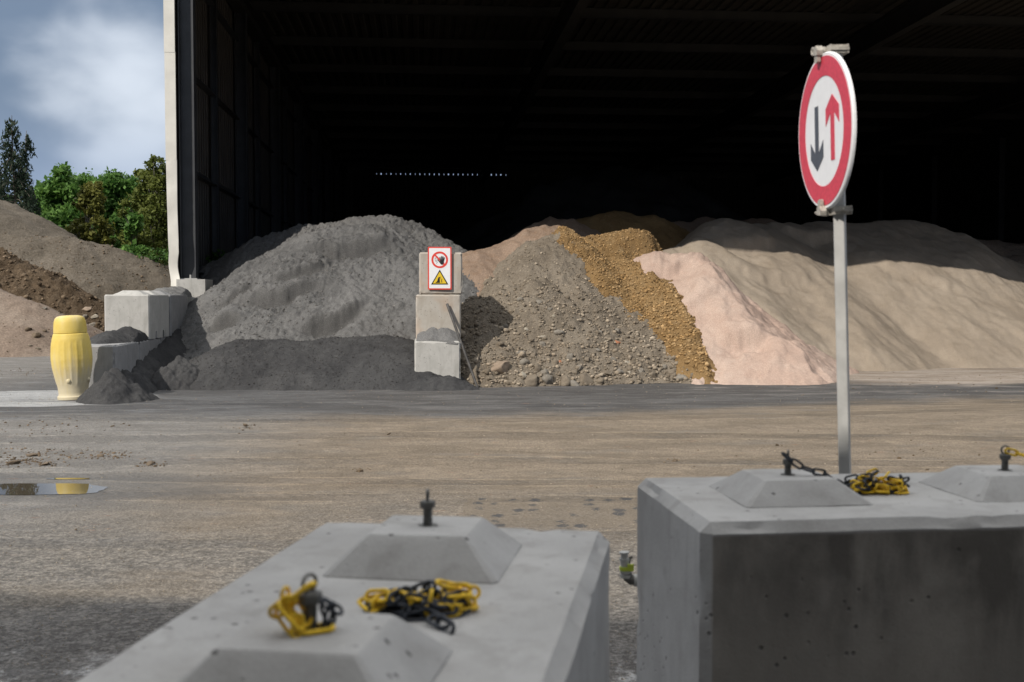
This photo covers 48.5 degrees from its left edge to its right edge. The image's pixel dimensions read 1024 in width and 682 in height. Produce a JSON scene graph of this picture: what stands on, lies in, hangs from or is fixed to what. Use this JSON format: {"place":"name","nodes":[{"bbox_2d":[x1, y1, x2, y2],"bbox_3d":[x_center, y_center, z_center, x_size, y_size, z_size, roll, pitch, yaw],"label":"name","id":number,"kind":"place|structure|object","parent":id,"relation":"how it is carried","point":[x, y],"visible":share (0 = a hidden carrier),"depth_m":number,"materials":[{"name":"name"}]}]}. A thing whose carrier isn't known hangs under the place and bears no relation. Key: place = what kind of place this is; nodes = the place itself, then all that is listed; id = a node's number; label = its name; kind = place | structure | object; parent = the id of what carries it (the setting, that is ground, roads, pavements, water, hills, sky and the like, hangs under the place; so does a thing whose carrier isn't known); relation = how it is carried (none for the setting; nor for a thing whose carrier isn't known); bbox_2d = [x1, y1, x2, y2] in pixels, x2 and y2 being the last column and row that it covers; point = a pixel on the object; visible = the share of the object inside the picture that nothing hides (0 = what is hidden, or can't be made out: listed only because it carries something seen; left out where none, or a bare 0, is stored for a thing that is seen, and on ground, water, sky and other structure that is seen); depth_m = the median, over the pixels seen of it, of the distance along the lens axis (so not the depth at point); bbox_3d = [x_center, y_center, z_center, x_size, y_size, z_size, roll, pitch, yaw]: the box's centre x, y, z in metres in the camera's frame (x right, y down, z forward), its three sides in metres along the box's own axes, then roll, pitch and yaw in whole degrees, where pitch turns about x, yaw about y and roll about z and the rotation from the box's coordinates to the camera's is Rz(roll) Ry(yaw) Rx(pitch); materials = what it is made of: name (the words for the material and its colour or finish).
{"place":"outdoors","nodes":[
{"label":"outdoors","id":0,"kind":"place"},
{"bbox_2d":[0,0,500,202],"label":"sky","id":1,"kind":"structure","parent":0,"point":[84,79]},
{"bbox_2d":[0,370,1022,681],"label":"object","id":2,"kind":"object","parent":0,"point":[394,498],"visible":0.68,"depth_m":10.87,"materials":[{"name":"brown stone"}]},
{"bbox_2d":[0,356,1023,681],"bbox_3d":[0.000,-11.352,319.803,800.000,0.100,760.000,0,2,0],"label":"ground","id":3,"kind":"structure","parent":0,"point":[178,490],"depth_m":11.57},
{"bbox_2d":[0,169,9,199],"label":"conifer","id":4,"kind":"object","parent":3,"relation":"on","point":[1,183],"visible":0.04,"depth_m":55.67,"materials":[{"name":"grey plant"}]},
{"bbox_2d":[5,460,20,464],"bbox_3d":[-5.011,1.227,11.431,0.153,0.068,0.116,-1,3,-26],"label":"mud clod","id":5,"kind":"object","parent":3,"relation":"on","point":[14,462],"visible":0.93,"depth_m":11.39,"materials":[{"name":"brown soil"}]},
{"bbox_2d":[0,117,37,213],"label":"conifer","id":6,"kind":"object","parent":3,"relation":"on","point":[11,169],"visible":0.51,"depth_m":53.50,"materials":[{"name":"green plant"}]},
{"bbox_2d":[8,130,42,215],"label":"conifer","id":7,"kind":"object","parent":3,"relation":"on","point":[27,147],"visible":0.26,"depth_m":54.52,"materials":[{"name":"green plant"}]},
{"bbox_2d":[26,453,38,456],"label":"mud clod","id":8,"kind":"object","parent":3,"relation":"on","point":[32,454],"visible":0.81,"depth_m":11.90,"materials":[{"name":"brown soil"}]},
{"bbox_2d":[0,200,76,237],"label":"earth bank","id":9,"kind":"structure","parent":3,"relation":"on","point":[16,218],"depth_m":47.73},
{"bbox_2d":[0,288,103,356],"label":"sand heap","id":10,"kind":"object","parent":3,"relation":"on","point":[18,314],"visible":0.57,"depth_m":30.57,"materials":[{"name":"beige sand"}]},
{"bbox_2d":[32,332,40,337],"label":"rock","id":11,"kind":"object","parent":10,"relation":"on","point":[36,334],"visible":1,"depth_m":30.13,"materials":[{"name":"beige stone"}]},
{"bbox_2d":[0,247,104,331],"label":"earth bank","id":12,"kind":"structure","parent":3,"relation":"on","point":[57,291],"depth_m":35.35,"materials":[{"name":"brown soil"}]},
{"bbox_2d":[82,307,91,310],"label":"rock","id":13,"kind":"object","parent":12,"relation":"on","point":[86,308],"visible":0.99,"depth_m":35.10,"materials":[{"name":"beige stone"}]},
{"bbox_2d":[0,483,107,494],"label":"puddle","id":14,"kind":"object","parent":3,"relation":"on","point":[40,488],"visible":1,"depth_m":9.97,"materials":[{"name":"grey liquid"}]},
{"bbox_2d":[46,478,88,478],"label":"puddle","id":15,"kind":"object","parent":3,"relation":"on","point":[67,478],"visible":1,"depth_m":10.51,"materials":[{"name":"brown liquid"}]},
{"bbox_2d":[50,315,92,400],"bbox_3d":[-6.733,0.250,17.398,0.602,1.288,0.602,-3,3,-17],"label":"bollard","id":16,"kind":"object","parent":3,"relation":"on","point":[71,356],"visible":0.89,"depth_m":17.19,"materials":[{"name":"yellow plastic"}]},
{"bbox_2d":[33,161,120,244],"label":"broadleaf tree","id":17,"kind":"object","parent":3,"relation":"on","point":[57,191],"visible":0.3,"depth_m":58.90,"materials":[{"name":"green plant"}]},
{"bbox_2d":[73,167,98,184],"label":"broadleaf tree","id":18,"kind":"object","parent":3,"relation":"on","point":[83,174],"depth_m":64.52,"materials":[{"name":"green plant"}]},
{"bbox_2d":[0,231,172,301],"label":"earth bank","id":19,"kind":"structure","parent":3,"relation":"on","point":[99,271],"depth_m":39.76,"materials":[{"name":"brown soil"}]},
{"bbox_2d":[129,244,168,265],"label":"weed clump","id":20,"kind":"object","parent":19,"relation":"on","point":[165,257],"visible":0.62,"depth_m":41.58,"materials":[{"name":"green plant"}]},
{"bbox_2d":[65,181,116,245],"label":"broadleaf tree","id":21,"kind":"object","parent":3,"relation":"on","point":[91,197],"visible":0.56,"depth_m":56.34,"materials":[{"name":"green plant"}]},
{"bbox_2d":[89,342,138,386],"bbox_3d":[-6.767,0.436,18.819,0.803,0.803,1.602,0,2,-5],"label":"concrete block","id":22,"kind":"object","parent":3,"relation":"on","point":[119,356],"depth_m":18.06,"materials":[{"name":"grey concrete"}]},
{"bbox_2d":[90,326,148,343],"bbox_3d":[-6.830,-0.091,19.437,0.865,0.303,1.968,0,2,0],"label":"sand spill","id":23,"kind":"object","parent":22,"relation":"on","point":[126,334],"visible":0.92,"depth_m":19.17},
{"bbox_2d":[76,368,159,404],"bbox_3d":[-5.982,0.713,17.182,1.385,0.602,1.392,0,2,0],"label":"sand spill","id":24,"kind":"object","parent":3,"relation":"on","point":[111,386],"visible":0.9,"depth_m":16.96,"materials":[{"name":"grey sand"}]},
{"bbox_2d":[88,166,157,262],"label":"broadleaf tree","id":25,"kind":"object","parent":3,"relation":"on","point":[116,186],"visible":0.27,"depth_m":61.10,"materials":[{"name":"green plant"}]},
{"bbox_2d":[119,212,149,255],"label":"broadleaf tree","id":26,"kind":"object","parent":3,"relation":"on","point":[134,227],"visible":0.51,"depth_m":54.60,"materials":[{"name":"green plant"}]},
{"bbox_2d":[116,154,168,265],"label":"broadleaf tree","id":27,"kind":"object","parent":3,"relation":"on","point":[152,186],"visible":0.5,"depth_m":56.30,"materials":[{"name":"green plant"}]},
{"bbox_2d":[124,173,168,258],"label":"broadleaf tree","id":28,"kind":"object","parent":3,"relation":"on","point":[131,176],"visible":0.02,"depth_m":65.44,"materials":[{"name":"green plant"}]},
{"bbox_2d":[139,338,159,360],"bbox_3d":[-6.897,0.370,20.432,0.803,0.803,1.603,0,2,-5],"label":"concrete block","id":29,"kind":"object","parent":3,"relation":"on","point":[145,347],"depth_m":20.16,"materials":[{"name":"grey concrete"}]},
{"bbox_2d":[104,290,168,338],"bbox_3d":[-6.940,-0.499,21.112,0.790,0.876,1.600,0,2,-5],"label":"concrete block","id":30,"kind":"object","parent":29,"relation":"on","point":[146,313],"depth_m":20.34,"materials":[{"name":"grey concrete"}]},
{"bbox_2d":[121,329,186,392],"bbox_3d":[-6.659,0.297,21.019,2.184,1.161,6.572,0,2,0],"label":"sand spill","id":31,"kind":"object","parent":3,"relation":"on","point":[166,351],"visible":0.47,"depth_m":20.21,"materials":[{"name":"grey sand"}]},
{"bbox_2d":[144,174,168,262],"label":"broadleaf tree","id":32,"kind":"object","parent":3,"relation":"on","point":[165,190],"visible":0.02,"depth_m":57.27,"materials":[{"name":"green plant"}]},
{"bbox_2d":[151,355,199,389],"bbox_3d":[-5.747,0.595,19.761,1.462,0.695,1.520,0,2,0],"label":"sand spill","id":33,"kind":"object","parent":3,"relation":"on","point":[179,372],"visible":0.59,"depth_m":19.29,"materials":[{"name":"grey sand"}]},
{"bbox_2d":[173,214,479,360],"bbox_3d":[-3.650,-1.083,24.839,9.100,3.654,10.275,0,2,0],"label":"ash sand heap","id":34,"kind":"object","parent":3,"relation":"on","point":[354,276],"visible":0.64,"depth_m":22.99,"materials":[{"name":"grey sand"}]},
{"bbox_2d":[205,249,224,262],"bbox_3d":[-7.364,-1.949,27.935,1.977,0.706,1.036,0,2,0],"label":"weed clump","id":35,"kind":"object","parent":34,"relation":"on","point":[215,256],"visible":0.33,"depth_m":27.83,"materials":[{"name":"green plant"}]},
{"bbox_2d":[189,334,468,390],"bbox_3d":[-3.550,0.366,20.892,6.219,0.985,4.034,0,2,0],"label":"dark sand heap","id":36,"kind":"object","parent":3,"relation":"on","point":[380,362],"visible":0.73,"depth_m":19.77,"materials":[{"name":"grey sand"}]},
{"bbox_2d":[76,515,609,681],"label":"concrete block","id":37,"kind":"object","parent":3,"relation":"on","point":[541,614],"depth_m":2.13,"materials":[{"name":"grey concrete"}]},
{"bbox_2d":[267,581,343,637],"bbox_3d":[-0.318,0.412,1.763,0.117,0.082,0.059,-1,3,-28],"label":"plastic chain","id":38,"kind":"object","parent":37,"relation":"on","point":[284,605],"visible":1,"depth_m":1.75,"materials":[{"name":"yellow plastic"}]},
{"bbox_2d":[297,573,321,630],"bbox_3d":[-0.314,0.414,1.768,0.049,0.110,0.049,0,2,0],"label":"eye bolt","id":39,"kind":"object","parent":37,"relation":"on","point":[309,600],"visible":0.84,"depth_m":1.76,"materials":[{"name":"metal"}]},
{"bbox_2d":[357,579,480,634],"bbox_3d":[-0.158,0.485,2.141,0.236,0.069,0.171,1,3,32],"label":"plastic chain","id":40,"kind":"object","parent":37,"relation":"on","point":[449,599],"visible":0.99,"depth_m":2.12,"materials":[{"name":"yellow plastic"}]},
{"bbox_2d":[418,488,436,526],"bbox_3d":[-0.191,0.385,2.572,0.044,0.104,0.044,0,2,0],"label":"eye bolt","id":41,"kind":"object","parent":37,"relation":"on","point":[427,504],"visible":0.96,"depth_m":2.56,"materials":[{"name":"metal"}]},
{"bbox_2d":[390,375,479,390],"bbox_3d":[-1.346,0.743,19.452,1.810,0.319,1.245,0,2,0],"label":"sand spill","id":42,"kind":"object","parent":3,"relation":"on","point":[448,383],"visible":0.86,"depth_m":19.12,"materials":[{"name":"grey sand"}]},
{"bbox_2d":[414,339,459,378],"bbox_3d":[-1.349,0.370,20.429,0.796,0.804,1.603,0,2,-5],"label":"concrete block","id":43,"kind":"object","parent":3,"relation":"on","point":[440,358],"depth_m":19.63,"materials":[{"name":"grey concrete"}]},
{"bbox_2d":[416,327,458,343],"bbox_3d":[-1.286,-0.100,19.823,0.760,0.290,0.400,0,2,0],"label":"sand spill","id":44,"kind":"object","parent":43,"relation":"on","point":[448,335],"visible":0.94,"depth_m":19.72,"materials":[{"name":"grey sand"}]},
{"bbox_2d":[416,294,460,338],"bbox_3d":[-1.352,-0.444,20.696,0.791,0.803,1.603,0,2,-5],"label":"concrete block","id":45,"kind":"object","parent":43,"relation":"on","point":[431,310],"depth_m":19.89,"materials":[{"name":"grey concrete"}]},
{"bbox_2d":[419,252,461,294],"bbox_3d":[-1.310,-1.260,20.694,0.757,0.829,1.603,0,2,-5],"label":"concrete block","id":46,"kind":"object","parent":45,"relation":"on","point":[456,260],"depth_m":19.91,"materials":[{"name":"grey concrete"}]},
{"bbox_2d":[428,247,451,289],"bbox_3d":[-1.261,-1.270,19.851,0.411,0.744,0.018,0,2,-2],"label":"warning sign","id":47,"kind":"object","parent":46,"relation":"attached to","point":[439,269],"visible":1,"depth_m":19.85,"materials":[{"name":"white plastic"}]},
{"bbox_2d":[446,303,477,386],"bbox_3d":[-0.865,0.077,19.718,0.670,1.461,0.046,1,3,31],"label":"steel bar","id":48,"kind":"object","parent":3,"relation":"on","point":[461,343],"visible":0.9,"depth_m":19.71,"materials":[{"name":"grey metal"}]},
{"bbox_2d":[0,368,1000,471],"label":"mud crumbs","id":49,"kind":"object","parent":3,"relation":"on","point":[40,463],"visible":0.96,"depth_m":11.95,"materials":[{"name":"brown soil"}]},
{"bbox_2d":[462,225,580,296],"bbox_3d":[0.442,-0.973,25.675,9.919,3.279,9.214,0,2,0],"label":"clay heap","id":50,"kind":"object","parent":3,"relation":"on","point":[479,266],"visible":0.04,"depth_m":24.42,"materials":[{"name":"beige sand"}]},
{"bbox_2d":[542,374,552,383],"bbox_3d":[0.642,0.691,20.019,0.186,0.212,0.311,-10,-17,30],"label":"rock","id":51,"kind":"object","parent":3,"relation":"on","point":[547,379],"visible":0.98,"depth_m":19.92,"materials":[{"name":"beige stone"}]},
{"bbox_2d":[507,216,601,239],"bbox_3d":[1.144,-1.289,28.952,11.060,3.749,10.478,0,2,0],"label":"clay heap","id":52,"kind":"object","parent":3,"relation":"on","point":[580,229],"visible":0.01,"depth_m":28.52,"materials":[{"name":"brown soil"}]},
{"bbox_2d":[561,375,570,385],"bbox_3d":[0.954,0.724,20.058,0.218,0.239,0.276,-10,17,4],"label":"rock","id":53,"kind":"object","parent":3,"relation":"on","point":[565,380],"visible":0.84,"depth_m":19.97,"materials":[{"name":"beige stone"}]},
{"bbox_2d":[570,380,579,385],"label":"rock","id":54,"kind":"object","parent":3,"relation":"on","point":[573,383],"visible":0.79,"depth_m":19.96,"materials":[{"name":"beige stone"}]},
{"bbox_2d":[460,232,692,387],"bbox_3d":[2.000,-0.783,23.738,7.200,3.135,8.499,0,2,0],"label":"rubble heap","id":55,"kind":"object","parent":3,"relation":"on","point":[549,271],"visible":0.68,"depth_m":21.27,"materials":[{"name":"grey gravel"}]},
{"bbox_2d":[491,361,509,373],"bbox_3d":[-0.228,0.505,20.079,0.372,0.317,0.349,0,2,0],"label":"rock","id":56,"kind":"object","parent":55,"relation":"on","point":[501,367],"visible":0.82,"depth_m":19.99,"materials":[{"name":"beige stone"}]},
{"bbox_2d":[496,341,504,345],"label":"rock","id":57,"kind":"object","parent":55,"relation":"on","point":[499,343],"visible":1,"depth_m":20.56,"materials":[{"name":"beige stone"}]},
{"bbox_2d":[519,358,528,364],"bbox_3d":[0.215,0.382,20.302,0.187,0.149,0.134,-14,1,22],"label":"rock","id":58,"kind":"object","parent":55,"relation":"on","point":[524,361],"visible":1,"depth_m":20.25,"materials":[{"name":"beige stone"}]},
{"bbox_2d":[524,374,536,386],"bbox_3d":[0.307,0.716,19.952,0.314,0.197,0.296,-15,26,-11],"label":"rock","id":59,"kind":"object","parent":55,"relation":"on","point":[530,380],"visible":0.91,"depth_m":19.84,"materials":[{"name":"beige stone"}]},
{"bbox_2d":[534,364,540,371],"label":"rock","id":60,"kind":"object","parent":55,"relation":"on","point":[537,368],"visible":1,"depth_m":20.14,"materials":[{"name":"beige stone"}]},
{"bbox_2d":[540,369,549,374],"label":"rock","id":61,"kind":"object","parent":55,"relation":"on","point":[544,371],"visible":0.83,"depth_m":20.08,"materials":[{"name":"beige stone"}]},
{"bbox_2d":[551,359,558,364],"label":"rock","id":62,"kind":"object","parent":55,"relation":"on","point":[555,362],"visible":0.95,"depth_m":20.43,"materials":[{"name":"beige stone"}]},
{"bbox_2d":[554,329,564,334],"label":"rock","id":63,"kind":"object","parent":55,"relation":"on","point":[557,332],"visible":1,"depth_m":20.99,"materials":[{"name":"grey stone"}]},
{"bbox_2d":[566,353,573,359],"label":"rock","id":64,"kind":"object","parent":55,"relation":"on","point":[570,356],"visible":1,"depth_m":20.51,"materials":[{"name":"beige stone"}]},
{"bbox_2d":[604,370,612,375],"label":"rock","id":65,"kind":"object","parent":55,"relation":"on","point":[608,372],"visible":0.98,"depth_m":20.48,"materials":[{"name":"beige stone"}]},
{"bbox_2d":[667,368,675,373],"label":"rock","id":66,"kind":"object","parent":55,"relation":"on","point":[671,371],"visible":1,"depth_m":20.86,"materials":[{"name":"beige stone"}]},
{"bbox_2d":[579,373,593,384],"bbox_3d":[1.313,0.721,20.246,0.331,0.273,0.294,16,-25,-33],"label":"rock","id":67,"kind":"object","parent":3,"relation":"on","point":[585,378],"visible":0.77,"depth_m":20.12,"materials":[{"name":"beige stone"}]},
{"bbox_2d":[163,0,1023,302],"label":"open shed","id":68,"kind":"structure","parent":3,"relation":"on","point":[283,114],"depth_m":45.19,"materials":[{"name":"paint"}]},
{"bbox_2d":[442,165,745,250],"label":"dark sand heap","id":69,"kind":"object","parent":3,"relation":"on","point":[636,192],"visible":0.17,"depth_m":46.16,"materials":[{"name":"black sand"}]},
{"bbox_2d":[597,377,603,383],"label":"rock","id":70,"kind":"object","parent":3,"relation":"on","point":[600,380],"visible":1,"depth_m":20.13,"materials":[{"name":"beige stone"}]},
{"bbox_2d":[619,551,636,585],"bbox_3d":[0.453,1.143,4.069,0.141,0.786,0.043,0,2,0],"label":"standpipe","id":71,"kind":"object","parent":3,"relation":"on","point":[626,568],"visible":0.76,"depth_m":4.04,"materials":[{"name":"metal"}]},
{"bbox_2d":[575,211,689,249],"bbox_3d":[3.206,-1.463,30.265,13.284,4.008,11.200,0,2,0],"label":"gravel heap","id":72,"kind":"object","parent":3,"relation":"on","point":[666,234],"visible":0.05,"depth_m":29.57,"materials":[{"name":"gravel"}]},
{"bbox_2d":[551,226,717,383],"bbox_3d":[2.980,-0.838,24.122,5.560,3.240,7.728,0,2,0],"label":"gravel heap","id":73,"kind":"object","parent":3,"relation":"on","point":[612,268],"visible":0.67,"depth_m":22.83,"materials":[{"name":"gravel"}]},
{"bbox_2d":[675,374,685,380],"bbox_3d":[3.106,0.694,20.762,0.276,0.169,0.286,0,2,-1],"label":"rock","id":74,"kind":"object","parent":3,"relation":"on","point":[681,376],"visible":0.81,"depth_m":20.68,"materials":[{"name":"beige stone"}]},
{"bbox_2d":[673,217,775,231],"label":"pink sand heap","id":75,"kind":"object","parent":3,"relation":"on","point":[692,225],"visible":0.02,"depth_m":33.75,"materials":[{"name":"sand"}]},
{"bbox_2d":[633,251,858,384],"bbox_3d":[4.585,-0.570,23.967,5.570,2.669,8.059,0,2,0],"label":"pink sand heap","id":76,"kind":"object","parent":3,"relation":"on","point":[746,340],"visible":0.62,"depth_m":21.74,"materials":[{"name":"pink sand"}]},
{"bbox_2d":[799,44,856,473],"bbox_3d":[1.306,0.169,4.557,0.126,2.696,0.613,-2,2,0],"label":"traffic sign","id":77,"kind":"object","parent":3,"relation":"on","point":[827,128],"visible":1,"depth_m":4.52,"materials":[{"name":"metal"}]},
{"bbox_2d":[636,465,1023,681],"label":"concrete block","id":78,"kind":"object","parent":3,"relation":"on","point":[762,575],"depth_m":3.07,"materials":[{"name":"grey concrete"}]},
{"bbox_2d":[781,450,794,474],"bbox_3d":[0.827,0.372,3.409,0.043,0.095,0.043,0,2,0],"label":"eye bolt","id":79,"kind":"object","parent":78,"relation":"on","point":[787,466],"visible":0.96,"depth_m":3.40,"materials":[{"name":"metal"}]},
{"bbox_2d":[781,452,909,494],"bbox_3d":[1.006,0.396,3.444,0.405,0.134,0.129,0,2,0],"label":"plastic chain","id":80,"kind":"object","parent":78,"relation":"on","point":[866,484],"visible":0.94,"depth_m":3.42,"materials":[{"name":"yellow plastic"}]},
{"bbox_2d":[997,445,1011,470],"bbox_3d":[1.512,0.367,3.490,0.043,0.098,0.043,0,2,0],"label":"eye bolt","id":81,"kind":"object","parent":78,"relation":"attached to","point":[1004,458],"visible":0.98,"depth_m":3.48,"materials":[{"name":"metal"}]},
{"bbox_2d":[1004,448,1023,456],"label":"plastic chain","id":82,"kind":"object","parent":81,"relation":"hanging from","point":[1017,452],"visible":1,"depth_m":3.48,"materials":[{"name":"yellow plastic"}]},
{"bbox_2d":[662,218,1023,370],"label":"beige sand heap","id":83,"kind":"object","parent":3,"relation":"on","point":[923,295],"visible":0.58,"depth_m":27.19,"materials":[{"name":"beige sand"}]},
{"bbox_2d":[976,238,1023,263],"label":"beige sand heap","id":84,"kind":"object","parent":3,"relation":"on","point":[1013,251],"visible":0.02,"depth_m":35.66,"materials":[{"name":"beige sand"}]},
{"bbox_3d":[-7.028,0.304,22.045,0.803,0.804,1.603,0,2,-5],"label":"concrete block","id":85,"kind":"object","parent":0,"visible":0},
{"bbox_2d":[154,291,187,335],"bbox_3d":[-7.040,-0.565,22.728,0.790,0.876,1.600,0,2,-5],"label":"concrete block","id":86,"kind":"object","parent":85,"relation":"on","point":[178,306],"depth_m":22.45,"materials":[{"name":"grey concrete"}]},
{"bbox_2d":[152,286,191,296],"bbox_3d":[-7.101,-1.008,23.258,0.851,0.219,1.675,0,2,0],"label":"sand spill","id":87,"kind":"object","parent":86,"relation":"on","point":[179,290],"visible":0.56,"depth_m":23.28,"materials":[{"name":"grey sand"}]}
]}

